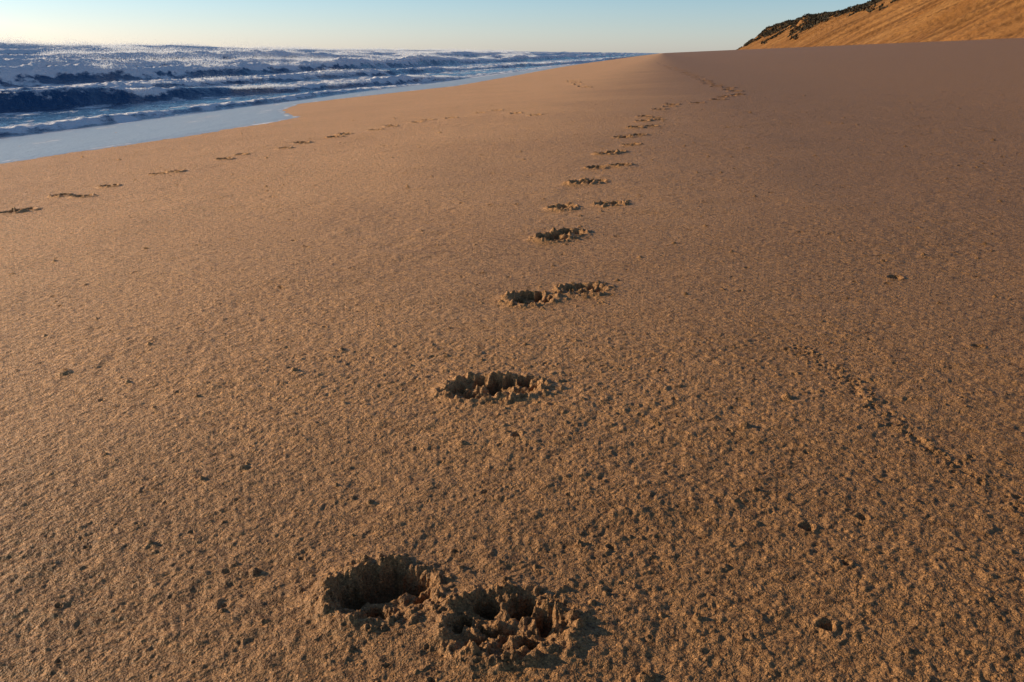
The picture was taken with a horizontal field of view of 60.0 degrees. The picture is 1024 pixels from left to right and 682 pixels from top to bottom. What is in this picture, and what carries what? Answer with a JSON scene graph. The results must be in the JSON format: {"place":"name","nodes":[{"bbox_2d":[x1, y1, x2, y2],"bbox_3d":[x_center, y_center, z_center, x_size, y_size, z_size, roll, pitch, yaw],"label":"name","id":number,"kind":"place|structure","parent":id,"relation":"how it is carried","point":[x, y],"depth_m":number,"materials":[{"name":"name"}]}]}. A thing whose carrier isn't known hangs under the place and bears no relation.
{"place":"outdoors","nodes":[
{"label":"outdoors","id":0,"kind":"place"},
{"bbox_2d":[0,42,658,163],"bbox_3d":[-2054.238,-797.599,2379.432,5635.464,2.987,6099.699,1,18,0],"label":"sea water","id":1,"kind":"structure","parent":0,"point":[58,99],"depth_m":34.39,"materials":[{"name":"blue liquid"}]},
{"bbox_2d":[0,0,870,52],"label":"sky","id":2,"kind":"structure","parent":0,"point":[624,26],"materials":[{"name":"blue"}]},
{"bbox_2d":[0,38,1023,681],"bbox_3d":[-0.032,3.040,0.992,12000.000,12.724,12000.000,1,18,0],"label":"sand beach","id":3,"kind":"structure","parent":0,"point":[692,366],"depth_m":1.61,"materials":[{"name":"beige sand"}]},
{"bbox_2d":[738,0,1023,49],"bbox_3d":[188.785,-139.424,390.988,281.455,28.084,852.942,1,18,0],"label":"sand dune","id":4,"kind":"structure","parent":0,"point":[903,21],"depth_m":214.93,"materials":[{"name":"beige sand"}]},
{"bbox_2d":[736,0,896,49],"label":"dune grass","id":5,"kind":"structure","parent":4,"relation":"on","point":[815,19],"depth_m":423.62,"materials":[{"name":"green plant"}]}
]}

